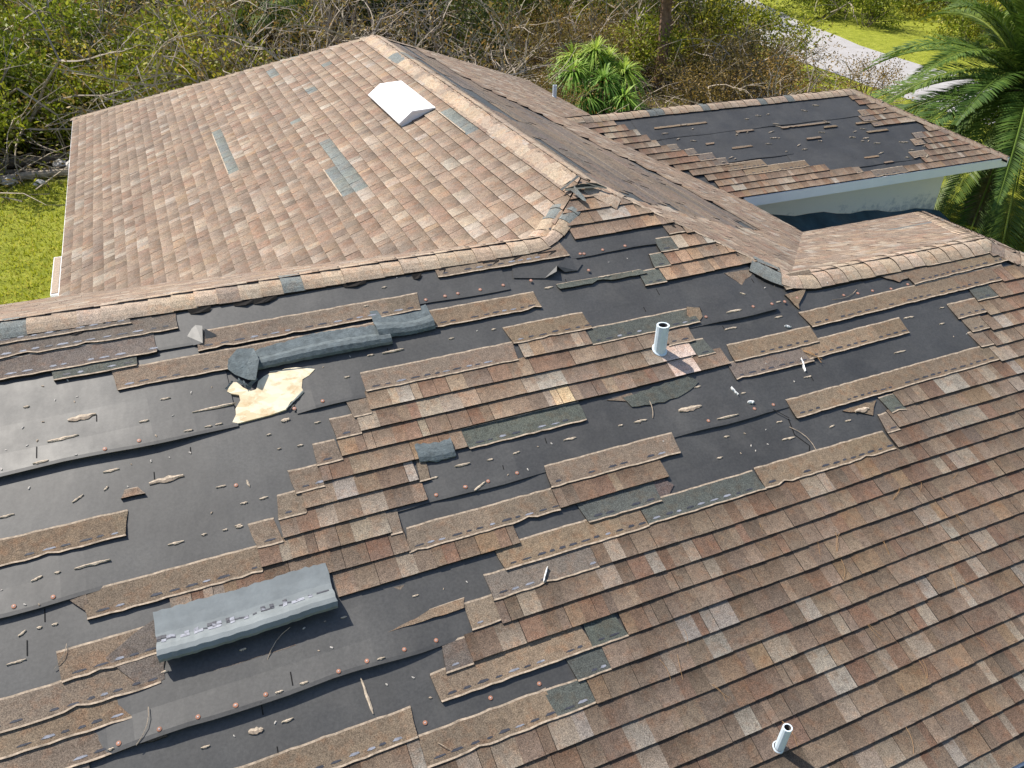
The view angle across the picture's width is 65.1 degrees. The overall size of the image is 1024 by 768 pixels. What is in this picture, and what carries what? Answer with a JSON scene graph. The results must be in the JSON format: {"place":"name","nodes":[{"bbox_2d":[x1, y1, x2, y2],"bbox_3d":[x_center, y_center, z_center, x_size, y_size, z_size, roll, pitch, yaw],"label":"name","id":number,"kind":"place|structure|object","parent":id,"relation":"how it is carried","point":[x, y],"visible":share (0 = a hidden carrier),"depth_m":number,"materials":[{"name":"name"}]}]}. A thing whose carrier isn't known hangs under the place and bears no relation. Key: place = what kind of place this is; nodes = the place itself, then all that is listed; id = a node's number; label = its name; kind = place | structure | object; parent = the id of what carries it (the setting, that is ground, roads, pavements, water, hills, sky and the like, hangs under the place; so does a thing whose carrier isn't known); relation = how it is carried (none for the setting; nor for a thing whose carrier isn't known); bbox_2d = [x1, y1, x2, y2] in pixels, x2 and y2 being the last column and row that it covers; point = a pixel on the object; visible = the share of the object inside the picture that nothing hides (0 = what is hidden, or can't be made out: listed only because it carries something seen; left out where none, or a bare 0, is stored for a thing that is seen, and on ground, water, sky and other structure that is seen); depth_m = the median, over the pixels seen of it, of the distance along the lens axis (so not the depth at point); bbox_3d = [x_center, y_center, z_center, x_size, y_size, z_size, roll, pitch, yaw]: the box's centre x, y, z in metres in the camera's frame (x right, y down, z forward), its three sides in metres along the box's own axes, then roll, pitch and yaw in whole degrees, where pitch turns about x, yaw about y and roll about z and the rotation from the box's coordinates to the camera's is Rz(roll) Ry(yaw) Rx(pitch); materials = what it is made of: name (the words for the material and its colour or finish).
{"place":"outdoors","nodes":[
{"label":"outdoors","id":0,"kind":"place"},
{"bbox_2d":[0,28,1023,767],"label":"house","id":1,"kind":"structure","parent":0,"point":[212,226],"depth_m":5.28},
{"bbox_2d":[149,474,183,484],"bbox_3d":[-2.024,0.557,4.694,0.189,0.010,0.042,-13,59,-20],"label":"shingle scrap","id":2,"kind":"object","parent":1,"relation":"on","point":[168,478],"visible":1,"depth_m":4.69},
{"bbox_2d":[228,348,258,379],"bbox_3d":[-1.740,-0.128,5.194,0.204,0.113,0.229,1,34,-1],"label":"flipped shingle","id":3,"kind":"object","parent":1,"relation":"on","point":[247,359],"visible":1,"depth_m":5.18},
{"bbox_2d":[153,563,337,662],"bbox_3d":[-1.426,1.219,4.318,0.926,0.092,0.311,-13,36,-20],"label":"flipped shingle","id":4,"kind":"object","parent":1,"relation":"on","point":[199,625],"visible":1,"depth_m":4.30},
{"bbox_2d":[241,325,392,369],"bbox_3d":[-1.317,-0.256,5.404,1.005,0.092,0.204,-13,36,-20],"label":"flipped shingle","id":5,"kind":"object","parent":1,"relation":"on","point":[317,345],"visible":1,"depth_m":5.39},
{"bbox_2d":[370,304,435,336],"bbox_3d":[-0.770,-0.446,5.653,0.415,0.108,0.249,-13,36,-20],"label":"flipped shingle","id":6,"kind":"object","parent":1,"relation":"on","point":[414,322],"visible":1,"depth_m":5.62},
{"bbox_2d":[415,438,455,462],"bbox_3d":[-0.488,0.423,5.096,0.241,0.078,0.140,-13,36,-20],"label":"flipped shingle","id":7,"kind":"object","parent":1,"relation":"on","point":[437,451],"visible":1,"depth_m":5.08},
{"bbox_2d":[771,208,1023,252],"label":"tarp","id":8,"kind":"object","parent":1,"relation":"on","point":[811,221],"visible":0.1,"depth_m":13.51,"materials":[{"name":"blue plastic"}]},
{"bbox_2d":[0,0,1023,304],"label":"ground","id":9,"kind":"structure","parent":0,"point":[884,40],"depth_m":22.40,"materials":[{"name":"green plant"}]},
{"bbox_2d":[0,82,38,159],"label":"leafy bush","id":10,"kind":"object","parent":9,"relation":"on","point":[3,122],"visible":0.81,"depth_m":19.57,"materials":[{"name":"green plant"}]},
{"bbox_2d":[0,61,48,158],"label":"leafy bush","id":11,"kind":"object","parent":9,"relation":"on","point":[31,126],"visible":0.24,"depth_m":21.09,"materials":[{"name":"green plant"}]},
{"bbox_2d":[0,168,68,182],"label":"log","id":12,"kind":"object","parent":9,"relation":"on","point":[31,174],"visible":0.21,"depth_m":19.83,"materials":[{"name":"grey wood"}]},
{"bbox_2d":[0,149,69,169],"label":"storm tangle","id":13,"kind":"object","parent":9,"relation":"on","point":[46,159],"visible":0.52,"depth_m":20.59,"materials":[{"name":"grey plant"}]},
{"bbox_2d":[0,20,71,142],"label":"leafy bush","id":14,"kind":"object","parent":9,"relation":"on","point":[13,48],"visible":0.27,"depth_m":21.65,"materials":[{"name":"green plant"}]},
{"bbox_2d":[6,0,91,74],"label":"leafy bush","id":15,"kind":"object","parent":9,"relation":"on","point":[11,14],"visible":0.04,"depth_m":24.88,"materials":[{"name":"green plant"}]},
{"bbox_2d":[4,0,120,56],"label":"leafy bush","id":16,"kind":"object","parent":9,"relation":"on","point":[11,23],"visible":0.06,"depth_m":26.61,"materials":[{"name":"green plant"}]},
{"bbox_2d":[0,42,133,141],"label":"leafy bush","id":17,"kind":"object","parent":9,"relation":"on","point":[51,79],"visible":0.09,"depth_m":22.04,"materials":[{"name":"green plant"}]},
{"bbox_2d":[0,0,135,104],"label":"leafy bush","id":18,"kind":"object","parent":9,"relation":"on","point":[35,17],"visible":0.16,"depth_m":24.77,"materials":[{"name":"green plant"}]},
{"bbox_2d":[0,43,150,153],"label":"leafy bush","id":19,"kind":"object","parent":9,"relation":"on","point":[55,105],"visible":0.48,"depth_m":21.11,"materials":[{"name":"green plant"}]},
{"bbox_2d":[14,27,141,126],"bbox_3d":[-12.055,-8.316,22.356,3.838,2.880,4.155,1,34,-1],"label":"leafy bush","id":20,"kind":"object","parent":9,"relation":"on","point":[82,78],"visible":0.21,"depth_m":22.21,"materials":[{"name":"green plant"}]},
{"bbox_2d":[0,0,167,93],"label":"storm tangle","id":21,"kind":"object","parent":9,"relation":"on","point":[59,22],"visible":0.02,"depth_m":24.54,"materials":[{"name":"brown plant"}]},
{"bbox_2d":[3,0,168,93],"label":"leafy bush","id":22,"kind":"object","parent":9,"relation":"on","point":[66,22],"visible":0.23,"depth_m":23.43,"materials":[{"name":"green plant"}]},
{"bbox_2d":[0,0,202,203],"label":"storm tangle","id":23,"kind":"object","parent":9,"relation":"on","point":[36,109],"visible":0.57,"depth_m":20.48,"materials":[{"name":"brown plant"}]},
{"bbox_2d":[39,0,178,74],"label":"leafy bush","id":24,"kind":"object","parent":9,"relation":"on","point":[116,27],"visible":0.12,"depth_m":25.83,"materials":[{"name":"green plant"}]},
{"bbox_2d":[1,0,217,136],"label":"storm tangle","id":25,"kind":"object","parent":9,"relation":"on","point":[59,4],"visible":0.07,"depth_m":22.57,"materials":[{"name":"brown plant"}]},
{"bbox_2d":[0,0,224,153],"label":"storm tangle","id":26,"kind":"object","parent":9,"relation":"on","point":[55,21],"visible":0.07,"depth_m":24.18,"materials":[{"name":"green plant"}]},
{"bbox_2d":[2,0,231,56],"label":"storm tangle","id":27,"kind":"object","parent":9,"relation":"on","point":[104,16],"visible":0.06,"depth_m":25.08,"materials":[{"name":"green plant"}]},
{"bbox_2d":[98,44,185,106],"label":"leafy bush","id":28,"kind":"object","parent":9,"relation":"on","point":[120,78],"visible":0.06,"depth_m":20.89,"materials":[{"name":"green plant"}]},
{"bbox_2d":[71,14,226,108],"bbox_3d":[-10.801,-8.928,23.300,6.164,3.526,4.209,-7,35,-13],"label":"leafy bush","id":29,"kind":"object","parent":9,"relation":"on","point":[164,37],"visible":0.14,"depth_m":22.63,"materials":[{"name":"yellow plant"}]},
{"bbox_2d":[38,0,270,141],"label":"storm tangle","id":30,"kind":"object","parent":9,"relation":"on","point":[138,70],"visible":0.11,"depth_m":20.02,"materials":[{"name":"brown plant"}]},
{"bbox_2d":[1,0,316,137],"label":"storm tangle","id":31,"kind":"object","parent":9,"relation":"on","point":[131,16],"visible":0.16,"depth_m":21.36,"materials":[{"name":"brown plant"}]},
{"bbox_2d":[118,0,286,90],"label":"leafy bush","id":32,"kind":"object","parent":9,"relation":"on","point":[154,19],"visible":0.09,"depth_m":22.84,"materials":[{"name":"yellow plant"}]},
{"bbox_2d":[35,2,369,171],"bbox_3d":[-6.013,-6.332,20.421,10.359,6.482,8.881,-23,40,-32],"label":"storm tangle","id":33,"kind":"object","parent":9,"relation":"on","point":[126,82],"visible":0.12,"depth_m":18.32,"materials":[{"name":"brown plant"}]},
{"bbox_2d":[124,2,282,96],"bbox_3d":[-7.774,-8.278,21.517,4.635,3.991,5.019,12,35,15],"label":"leafy bush","id":34,"kind":"object","parent":9,"relation":"on","point":[184,80],"visible":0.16,"depth_m":20.32,"materials":[{"name":"green plant"}]},
{"bbox_2d":[75,0,339,111],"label":"storm tangle","id":35,"kind":"object","parent":9,"relation":"on","point":[227,13],"visible":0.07,"depth_m":23.29,"materials":[{"name":"brown plant"}]},
{"bbox_2d":[106,0,324,91],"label":"storm tangle","id":36,"kind":"object","parent":9,"relation":"on","point":[136,58],"visible":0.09,"depth_m":22.79,"materials":[{"name":"brown plant"}]},
{"bbox_2d":[68,0,387,98],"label":"storm tangle","id":37,"kind":"object","parent":9,"relation":"on","point":[223,65],"visible":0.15,"depth_m":20.25,"materials":[{"name":"brown plant"}]},
{"bbox_2d":[65,0,391,70],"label":"storm tangle","id":38,"kind":"object","parent":9,"relation":"on","point":[128,3],"visible":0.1,"depth_m":24.43,"materials":[{"name":"brown plant"}]},
{"bbox_2d":[143,0,321,72],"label":"leafy bush","id":39,"kind":"object","parent":9,"relation":"on","point":[191,2],"visible":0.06,"depth_m":24.78,"materials":[{"name":"green plant"}]},
{"bbox_2d":[98,0,380,59],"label":"storm tangle","id":40,"kind":"object","parent":9,"relation":"on","point":[220,18],"visible":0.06,"depth_m":25.50,"materials":[{"name":"brown plant"}]},
{"bbox_2d":[54,0,443,125],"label":"storm tangle","id":41,"kind":"object","parent":9,"relation":"on","point":[167,68],"visible":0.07,"depth_m":20.36,"materials":[{"name":"brown plant"}]},
{"bbox_2d":[118,0,402,80],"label":"storm tangle","id":42,"kind":"object","parent":9,"relation":"on","point":[184,51],"visible":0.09,"depth_m":20.46,"materials":[{"name":"brown plant"}]},
{"bbox_2d":[155,0,371,77],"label":"storm tangle","id":43,"kind":"object","parent":9,"relation":"on","point":[300,27],"visible":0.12,"depth_m":21.00,"materials":[{"name":"brown plant"}]},
{"bbox_2d":[217,0,315,61],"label":"leafy bush","id":44,"kind":"object","parent":9,"relation":"on","point":[271,17],"visible":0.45,"depth_m":24.23,"materials":[{"name":"green plant"}]},
{"bbox_2d":[97,0,486,62],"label":"storm tangle","id":45,"kind":"object","parent":9,"relation":"on","point":[391,17],"visible":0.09,"depth_m":25.16,"materials":[{"name":"brown plant"}]},
{"bbox_2d":[257,0,343,56],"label":"leafy bush","id":46,"kind":"object","parent":9,"relation":"on","point":[301,20],"visible":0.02,"depth_m":26.53,"materials":[{"name":"green plant"}]},
{"bbox_2d":[168,0,433,61],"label":"storm tangle","id":47,"kind":"object","parent":9,"relation":"on","point":[353,27],"visible":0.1,"depth_m":25.16,"materials":[{"name":"brown plant"}]},
{"bbox_2d":[183,1,447,75],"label":"storm tangle","id":48,"kind":"object","parent":9,"relation":"on","point":[317,24],"visible":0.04,"depth_m":21.07,"materials":[{"name":"brown plant"}]},
{"bbox_2d":[151,0,576,91],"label":"storm tangle","id":49,"kind":"object","parent":9,"relation":"on","point":[398,31],"visible":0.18,"depth_m":21.01,"materials":[{"name":"brown plant"}]},
{"bbox_2d":[252,0,486,56],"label":"storm tangle","id":50,"kind":"object","parent":9,"relation":"on","point":[379,26],"visible":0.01,"depth_m":28.18,"materials":[{"name":"brown plant"}]},
{"bbox_2d":[311,0,468,48],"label":"dark bush","id":51,"kind":"object","parent":9,"relation":"on","point":[375,3],"visible":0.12,"depth_m":28.77,"materials":[{"name":"green plant"}]},
{"bbox_2d":[320,0,495,48],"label":"storm tangle","id":52,"kind":"object","parent":9,"relation":"on","point":[411,16],"visible":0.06,"depth_m":28.37,"materials":[{"name":"brown plant"}]},
{"bbox_2d":[280,0,564,74],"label":"storm tangle","id":53,"kind":"object","parent":9,"relation":"on","point":[364,17],"visible":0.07,"depth_m":26.19,"materials":[{"name":"brown plant"}]},
{"bbox_2d":[313,0,541,77],"bbox_3d":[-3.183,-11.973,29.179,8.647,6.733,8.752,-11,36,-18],"label":"storm tangle","id":54,"kind":"object","parent":9,"relation":"on","point":[348,24],"visible":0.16,"depth_m":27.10,"materials":[{"name":"brown plant"}]},
{"bbox_2d":[351,0,523,66],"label":"dark bush","id":55,"kind":"object","parent":9,"relation":"on","point":[484,13],"visible":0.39,"depth_m":26.69,"materials":[{"name":"green plant"}]},
{"bbox_2d":[287,13,592,113],"bbox_3d":[-2.514,-8.287,23.834,7.436,5.058,8.674,-20,39,-28],"label":"storm tangle","id":56,"kind":"object","parent":9,"relation":"on","point":[397,23],"visible":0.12,"depth_m":23.59,"materials":[{"name":"brown plant"}]},
{"bbox_2d":[0,12,883,201],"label":"undergrowth","id":57,"kind":"object","parent":9,"relation":"on","point":[67,155],"visible":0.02,"depth_m":26.03,"materials":[{"name":"green plant"}]},
{"bbox_2d":[320,0,584,90],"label":"storm tangle","id":58,"kind":"object","parent":9,"relation":"on","point":[437,45],"visible":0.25,"depth_m":24.74,"materials":[{"name":"brown plant"}]},
{"bbox_2d":[0,3,914,204],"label":"fallen twigs","id":59,"kind":"object","parent":9,"relation":"on","point":[24,167],"visible":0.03,"depth_m":24.55,"materials":[{"name":"brown wood"}]},
{"bbox_2d":[376,0,588,58],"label":"dark bush","id":60,"kind":"object","parent":9,"relation":"on","point":[530,3],"visible":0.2,"depth_m":31.86,"materials":[{"name":"green plant"}]},
{"bbox_2d":[464,1,561,79],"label":"dry bush","id":61,"kind":"object","parent":9,"relation":"on","point":[504,33],"visible":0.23,"depth_m":28.22,"materials":[{"name":"brown plant"}]},
{"bbox_2d":[401,4,628,113],"bbox_3d":[-0.797,-7.611,22.880,7.429,5.898,7.519,-26,42,-35],"label":"storm tangle","id":62,"kind":"object","parent":9,"relation":"on","point":[496,50],"visible":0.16,"depth_m":22.12,"materials":[{"name":"brown plant"}]},
{"bbox_2d":[473,1,571,63],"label":"dry bush","id":63,"kind":"object","parent":9,"relation":"on","point":[522,33],"visible":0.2,"depth_m":30.62,"materials":[{"name":"brown plant"}]},
{"bbox_2d":[450,0,616,90],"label":"storm tangle","id":64,"kind":"object","parent":9,"relation":"on","point":[554,52],"visible":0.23,"depth_m":28.24,"materials":[{"name":"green plant"}]},
{"bbox_2d":[503,0,577,63],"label":"dry bush","id":65,"kind":"object","parent":9,"relation":"on","point":[549,23],"visible":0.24,"depth_m":30.72,"materials":[{"name":"brown plant"}]},
{"bbox_2d":[522,0,607,27],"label":"leafy bush","id":66,"kind":"object","parent":9,"relation":"on","point":[574,9],"visible":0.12,"depth_m":34.38,"materials":[{"name":"green plant"}]},
{"bbox_2d":[521,58,613,109],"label":"dry bush","id":67,"kind":"object","parent":9,"relation":"on","point":[558,92],"visible":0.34,"depth_m":23.34,"materials":[{"name":"brown plant"}]},
{"bbox_2d":[514,3,629,86],"bbox_3d":[1.577,-11.627,27.956,4.294,2.689,4.118,15,36,20],"label":"dry bush","id":68,"kind":"object","parent":9,"relation":"on","point":[562,34],"visible":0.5,"depth_m":27.49,"materials":[{"name":"brown plant"}]},
{"bbox_2d":[494,0,686,93],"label":"storm tangle","id":69,"kind":"object","parent":9,"relation":"on","point":[581,42],"visible":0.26,"depth_m":27.53,"materials":[{"name":"brown plant"}]},
{"bbox_2d":[549,2,640,51],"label":"dry bush","id":70,"kind":"object","parent":9,"relation":"on","point":[598,24],"visible":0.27,"depth_m":30.01,"materials":[{"name":"brown plant"}]},
{"bbox_2d":[544,36,655,114],"bbox_3d":[2.699,-9.553,25.536,4.134,2.761,4.218,-13,36,-20],"label":"strap leaf plant","id":71,"kind":"object","parent":9,"relation":"on","point":[625,74],"visible":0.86,"depth_m":25.15,"materials":[{"name":"green plant"}]},
{"bbox_2d":[577,16,674,87],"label":"dry bush","id":72,"kind":"object","parent":9,"relation":"on","point":[619,51],"visible":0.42,"depth_m":28.00,"materials":[{"name":"brown plant"}]},
{"bbox_2d":[589,1,691,81],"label":"leafy bush","id":73,"kind":"object","parent":9,"relation":"on","point":[650,47],"visible":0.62,"depth_m":28.41,"materials":[{"name":"green plant"}]},
{"bbox_2d":[590,0,705,30],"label":"dark bush","id":74,"kind":"object","parent":9,"relation":"on","point":[613,2],"visible":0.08,"depth_m":33.43,"materials":[{"name":"green plant"}]},
{"bbox_2d":[535,0,767,64],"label":"storm tangle","id":75,"kind":"object","parent":9,"relation":"on","point":[615,7],"visible":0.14,"depth_m":30.94,"materials":[{"name":"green plant"}]},
{"bbox_2d":[576,0,729,86],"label":"storm tangle","id":76,"kind":"object","parent":9,"relation":"on","point":[622,4],"visible":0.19,"depth_m":29.46,"materials":[{"name":"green plant"}]},
{"bbox_2d":[584,0,747,54],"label":"dark bush","id":77,"kind":"object","parent":9,"relation":"on","point":[707,10],"visible":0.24,"depth_m":30.86,"materials":[{"name":"green plant"}]},
{"bbox_2d":[632,0,727,87],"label":"cabbage palm","id":78,"kind":"object","parent":9,"relation":"on","point":[665,11],"visible":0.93,"depth_m":27.95,"materials":[{"name":"brown plant"}]},
{"bbox_2d":[644,41,758,103],"bbox_3d":[6.165,-10.214,26.634,3.645,1.937,3.495,-3,34,-6],"label":"dry bush","id":79,"kind":"object","parent":9,"relation":"on","point":[693,66],"visible":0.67,"depth_m":26.59,"materials":[{"name":"brown plant"}]},
{"bbox_2d":[665,19,742,76],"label":"dry bush","id":80,"kind":"object","parent":9,"relation":"on","point":[710,48],"visible":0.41,"depth_m":30.06,"materials":[{"name":"brown plant"}]},
{"bbox_2d":[661,54,765,104],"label":"dry bush","id":81,"kind":"object","parent":9,"relation":"on","point":[722,96],"visible":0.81,"depth_m":25.36,"materials":[{"name":"brown plant"}]},
{"bbox_2d":[658,0,776,68],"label":"leafy bush","id":82,"kind":"object","parent":9,"relation":"on","point":[743,9],"visible":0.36,"depth_m":30.98,"materials":[{"name":"green plant"}]},
{"bbox_2d":[643,20,804,102],"bbox_3d":[7.395,-9.939,26.695,5.354,3.982,6.486,-9,35,-15],"label":"storm tangle","id":83,"kind":"object","parent":9,"relation":"on","point":[731,87],"visible":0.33,"depth_m":26.16,"materials":[{"name":"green plant"}]},
{"bbox_2d":[684,29,778,100],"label":"dry bush","id":84,"kind":"object","parent":9,"relation":"on","point":[749,52],"visible":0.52,"depth_m":26.87,"materials":[{"name":"brown plant"}]},
{"bbox_2d":[649,0,838,101],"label":"storm tangle","id":85,"kind":"object","parent":9,"relation":"on","point":[760,89],"visible":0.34,"depth_m":27.17,"materials":[{"name":"brown plant"}]},
{"bbox_2d":[690,15,820,86],"bbox_3d":[8.878,-11.829,28.744,4.683,2.425,4.490,-22,40,-30],"label":"dry bush","id":86,"kind":"object","parent":9,"relation":"on","point":[738,39],"visible":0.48,"depth_m":28.46,"materials":[{"name":"brown plant"}]},
{"bbox_2d":[684,0,837,67],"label":"leafy bush","id":87,"kind":"object","parent":9,"relation":"on","point":[758,18],"visible":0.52,"depth_m":30.70,"materials":[{"name":"green plant"}]},
{"bbox_2d":[682,23,875,100],"bbox_3d":[8.836,-8.903,25.043,6.223,4.460,7.538,-3,34,-7],"label":"storm tangle","id":88,"kind":"object","parent":9,"relation":"on","point":[810,80],"visible":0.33,"depth_m":24.74,"materials":[{"name":"brown plant"}]},
{"bbox_2d":[718,35,845,97],"bbox_3d":[8.468,-9.765,25.488,3.713,2.701,4.123,5,34,5],"label":"dry bush","id":89,"kind":"object","parent":9,"relation":"on","point":[793,73],"visible":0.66,"depth_m":25.53,"materials":[{"name":"brown plant"}]},
{"bbox_2d":[768,0,859,18],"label":"leafy bush","id":90,"kind":"object","parent":9,"relation":"on","point":[824,3],"visible":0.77,"depth_m":41.77,"materials":[{"name":"green plant"}]},
{"bbox_2d":[817,48,917,106],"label":"dry bush","id":91,"kind":"object","parent":9,"relation":"on","point":[883,75],"visible":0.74,"depth_m":26.38,"materials":[{"name":"brown plant"}]},
{"bbox_2d":[839,0,914,31],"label":"leafy bush","id":92,"kind":"object","parent":9,"relation":"on","point":[874,8],"visible":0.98,"depth_m":39.72,"materials":[{"name":"green plant"}]},
{"bbox_2d":[887,0,979,19],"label":"leafy bush","id":93,"kind":"object","parent":9,"relation":"on","point":[921,11],"visible":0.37,"depth_m":42.72,"materials":[{"name":"green plant"}]},
{"bbox_2d":[859,0,1023,249],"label":"date palm","id":94,"kind":"object","parent":9,"relation":"on","point":[986,190],"visible":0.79,"depth_m":16.46,"materials":[{"name":"green plant"}]},
{"bbox_2d":[910,0,1021,51],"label":"leafy bush","id":95,"kind":"object","parent":9,"relation":"on","point":[974,34],"visible":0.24,"depth_m":35.74,"materials":[{"name":"green plant"}]},
{"bbox_2d":[923,0,1013,55],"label":"leafy bush","id":96,"kind":"object","parent":9,"relation":"on","point":[962,22],"visible":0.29,"depth_m":34.37,"materials":[{"name":"green plant"}]},
{"bbox_2d":[693,0,998,124],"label":"road","id":97,"kind":"structure","parent":0,"point":[854,49],"depth_m":33.49,"materials":[{"name":"grey asphalt"}]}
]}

